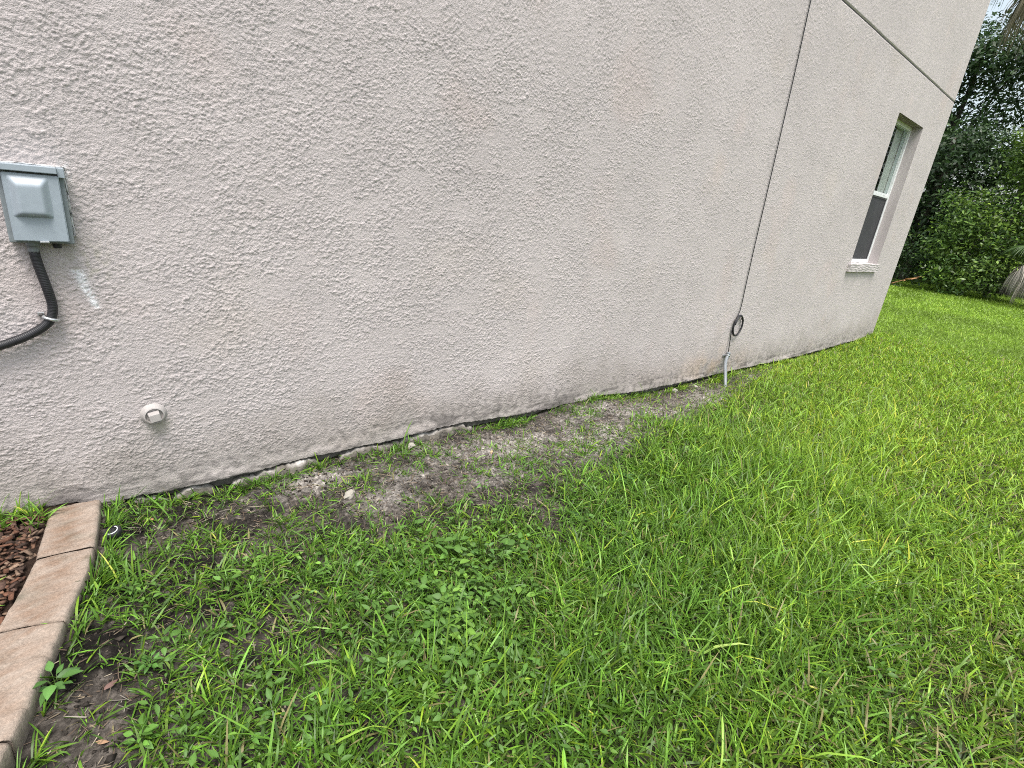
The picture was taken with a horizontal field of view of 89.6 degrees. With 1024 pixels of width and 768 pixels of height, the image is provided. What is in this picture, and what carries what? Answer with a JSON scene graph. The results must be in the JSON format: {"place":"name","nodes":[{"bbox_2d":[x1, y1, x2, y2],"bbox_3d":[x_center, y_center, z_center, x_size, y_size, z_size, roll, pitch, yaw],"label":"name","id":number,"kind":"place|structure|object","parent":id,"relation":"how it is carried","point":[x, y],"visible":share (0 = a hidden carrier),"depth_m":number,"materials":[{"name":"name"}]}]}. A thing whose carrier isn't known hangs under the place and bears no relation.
{"place":"outdoors","nodes":[
{"label":"outdoors","id":0,"kind":"place"},
{"bbox_2d":[0,260,1023,767],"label":"ground","id":1,"kind":"structure","parent":0,"point":[40,722],"depth_m":1.78,"materials":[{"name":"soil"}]},
{"bbox_2d":[0,743,15,767],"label":"edging block","id":2,"kind":"structure","parent":1,"relation":"on","point":[7,759],"depth_m":1.10,"materials":[{"name":"concrete"}]},
{"bbox_2d":[0,511,44,624],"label":"mulch","id":3,"kind":"object","parent":1,"relation":"on","point":[32,537],"visible":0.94,"depth_m":1.60,"materials":[{"name":"brown plant"}]},
{"bbox_2d":[0,622,66,761],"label":"edging block","id":4,"kind":"structure","parent":1,"relation":"on","point":[27,654],"depth_m":1.25,"materials":[{"name":"concrete"}]},
{"bbox_2d":[0,548,95,632],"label":"edging block","id":5,"kind":"structure","parent":1,"relation":"on","point":[51,591],"depth_m":1.48,"materials":[{"name":"concrete"}]},
{"bbox_2d":[32,661,82,707],"bbox_3d":[-1.121,0.730,1.261,0.118,0.058,0.099,15,21,22],"label":"weed plant","id":6,"kind":"object","parent":1,"relation":"on","point":[47,691],"visible":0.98,"depth_m":1.25,"materials":[{"name":"green plant"}]},
{"bbox_2d":[36,500,101,560],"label":"edging block","id":7,"kind":"structure","parent":1,"relation":"on","point":[72,527],"depth_m":1.72,"materials":[{"name":"concrete"}]},
{"bbox_2d":[96,739,108,743],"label":"fallen leaf","id":8,"kind":"object","parent":1,"relation":"on","point":[102,741],"visible":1,"depth_m":1.19,"materials":[{"name":"plant"}]},
{"bbox_2d":[104,679,116,689],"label":"fallen leaf","id":9,"kind":"object","parent":1,"relation":"on","point":[109,685],"visible":1,"depth_m":1.30,"materials":[{"name":"plant"}]},
{"bbox_2d":[103,525,123,540],"bbox_3d":[-1.363,0.534,1.779,0.053,0.091,0.053,-25,42,-32],"label":"sprinkler head","id":10,"kind":"object","parent":1,"relation":"on","point":[112,530],"visible":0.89,"depth_m":1.75},
{"bbox_2d":[118,713,159,749],"bbox_3d":[-0.867,0.824,1.203,0.079,0.056,0.081,12,20,14],"label":"weed plant","id":11,"kind":"object","parent":1,"relation":"on","point":[147,731],"visible":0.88,"depth_m":1.20,"materials":[{"name":"green plant"}]},
{"bbox_2d":[131,650,163,673],"bbox_3d":[-0.969,0.745,1.373,0.071,0.038,0.061,-10,26,-39],"label":"weed plant","id":12,"kind":"object","parent":1,"relation":"on","point":[144,659],"visible":1,"depth_m":1.37,"materials":[{"name":"green plant"}]},
{"bbox_2d":[225,719,268,750],"bbox_3d":[-0.643,0.855,1.236,0.102,0.043,0.080,15,21,23],"label":"weed plant","id":13,"kind":"object","parent":1,"relation":"on","point":[256,740],"visible":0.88,"depth_m":1.25,"materials":[{"name":"green plant"}]},
{"bbox_2d":[242,552,263,562],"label":"weed plant","id":14,"kind":"object","parent":1,"relation":"on","point":[252,558],"visible":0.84,"depth_m":1.82,"materials":[{"name":"green plant"}]},
{"bbox_2d":[253,687,296,720],"bbox_3d":[-0.612,0.830,1.315,0.094,0.052,0.082,19,23,32],"label":"weed plant","id":15,"kind":"object","parent":1,"relation":"on","point":[269,695],"visible":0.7,"depth_m":1.32,"materials":[{"name":"green plant"}]},
{"bbox_2d":[343,489,354,498],"bbox_3d":[-0.710,0.483,2.244,0.041,0.036,0.065,6,20,-2],"label":"stone","id":16,"kind":"object","parent":1,"relation":"on","point":[349,493],"visible":1,"depth_m":2.23,"materials":[{"name":"stone"}]},
{"bbox_2d":[405,442,414,448],"bbox_3d":[-0.541,0.333,2.732,0.039,0.035,0.074,24,31,26],"label":"stone","id":17,"kind":"object","parent":1,"relation":"on","point":[411,444],"visible":0.6,"depth_m":2.73,"materials":[{"name":"stone"}]},
{"bbox_2d":[470,542,497,556],"bbox_3d":[-0.096,0.640,1.952,0.092,0.068,0.089,20,24,34],"label":"weed plant","id":18,"kind":"object","parent":1,"relation":"on","point":[491,550],"visible":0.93,"depth_m":1.95,"materials":[{"name":"green plant"}]},
{"bbox_2d":[0,0,990,512],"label":"house","id":19,"kind":"structure","parent":1,"relation":"on","point":[324,228],"depth_m":2.41,"materials":[{"name":"paint"}]},
{"bbox_2d":[0,161,75,252],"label":"disconnect box","id":20,"kind":"object","parent":19,"relation":"attached to","point":[35,203],"visible":1,"depth_m":1.52,"materials":[{"name":"grey metal"}]},
{"bbox_2d":[0,251,60,349],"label":"flexible conduit","id":21,"kind":"object","parent":20,"relation":"attached to","point":[50,318],"visible":1,"depth_m":1.62,"materials":[{"name":"grey plastic"}]},
{"bbox_2d":[140,403,166,423],"bbox_3d":[-1.348,0.120,1.943,0.092,0.091,0.052,-10,26,-39],"label":"pipe plug","id":22,"kind":"object","parent":19,"relation":"attached to","point":[154,413],"visible":1,"depth_m":1.93,"materials":[{"name":"white plastic"}]},
{"bbox_2d":[728,0,810,351],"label":"cable","id":23,"kind":"object","parent":19,"relation":"attached to","point":[735,323],"depth_m":4.38,"materials":[{"name":"black rubber"}]},
{"bbox_2d":[846,113,922,271],"bbox_3d":[4.439,-2.281,6.227,1.160,1.806,0.240,-10,26,-39],"label":"window","id":24,"kind":"structure","parent":19,"relation":"in","point":[884,201],"depth_m":6.44,"materials":[{"name":"paint"}]},
{"bbox_2d":[0,278,1023,767],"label":"grass","id":25,"kind":"structure","parent":1,"relation":"on","point":[762,502],"depth_m":1.85,"materials":[{"name":"green plant"}]},
{"bbox_2d":[117,422,992,767],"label":"clover","id":26,"kind":"object","parent":1,"relation":"on","point":[457,610],"visible":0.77,"depth_m":1.60,"materials":[{"name":"green plant"}]},
{"bbox_2d":[569,510,588,521],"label":"weed plant","id":27,"kind":"object","parent":1,"relation":"on","point":[575,513],"visible":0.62,"depth_m":2.30,"materials":[{"name":"green plant"}]},
{"bbox_2d":[611,471,633,483],"bbox_3d":[0.580,0.483,2.666,0.119,0.056,0.114,18,23,29],"label":"weed plant","id":28,"kind":"object","parent":1,"relation":"on","point":[625,477],"visible":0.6,"depth_m":2.65,"materials":[{"name":"green plant"}]},
{"bbox_2d":[723,352,730,386],"bbox_3d":[1.938,-0.086,4.714,0.070,0.358,0.438,12,20,14],"label":"conduit stub","id":29,"kind":"object","parent":1,"relation":"on","point":[727,354],"visible":0.84,"depth_m":4.70,"materials":[{"name":"grey plastic"}]},
{"bbox_2d":[891,276,920,283],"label":"dead frond","id":30,"kind":"object","parent":1,"relation":"on","point":[905,279],"visible":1,"depth_m":15.42,"materials":[{"name":"plant"}]},
{"bbox_2d":[890,241,933,285],"bbox_3d":[11.989,-4.460,16.932,2.888,2.556,3.346,-10,26,-39],"label":"shrub","id":31,"kind":"object","parent":1,"relation":"on","point":[906,269],"visible":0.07,"depth_m":16.26,"materials":[{"name":"green plant"}]},
{"bbox_2d":[894,102,1023,281],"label":"broadleaf tree","id":32,"kind":"object","parent":1,"relation":"on","point":[949,165],"visible":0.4,"depth_m":17.32,"materials":[{"name":"green plant"}]},
{"bbox_2d":[897,180,1023,299],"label":"leafy bush","id":33,"kind":"object","parent":1,"relation":"on","point":[947,276],"visible":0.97,"depth_m":15.03,"materials":[{"name":"green plant"}]},
{"bbox_2d":[897,165,1023,291],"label":"woodland","id":34,"kind":"object","parent":1,"relation":"on","point":[965,250],"depth_m":21.32,"materials":[{"name":"green plant"}]},
{"bbox_2d":[907,0,1023,277],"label":"broadleaf tree","id":35,"kind":"object","parent":1,"relation":"on","point":[979,62],"visible":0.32,"depth_m":18.33,"materials":[{"name":"green plant"}]},
{"bbox_2d":[958,29,1023,294],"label":"broadleaf tree","id":36,"kind":"object","parent":1,"relation":"on","point":[1020,202],"visible":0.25,"depth_m":17.64,"materials":[{"name":"green plant"}]},
{"bbox_2d":[983,122,1023,296],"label":"broadleaf tree","id":37,"kind":"object","parent":1,"relation":"on","point":[1017,178],"visible":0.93,"depth_m":15.12,"materials":[{"name":"green plant"}]},
{"bbox_2d":[991,0,1023,59],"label":"palm tree","id":38,"kind":"object","parent":1,"relation":"on","point":[1017,13],"visible":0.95,"depth_m":13.81,"materials":[{"name":"green plant"}]},
{"bbox_2d":[999,245,1023,302],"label":"palm tree","id":39,"kind":"object","parent":1,"relation":"on","point":[1018,275],"visible":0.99,"depth_m":13.66,"materials":[{"name":"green plant"}]},
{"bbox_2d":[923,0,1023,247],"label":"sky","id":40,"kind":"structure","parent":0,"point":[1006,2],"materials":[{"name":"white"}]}
]}

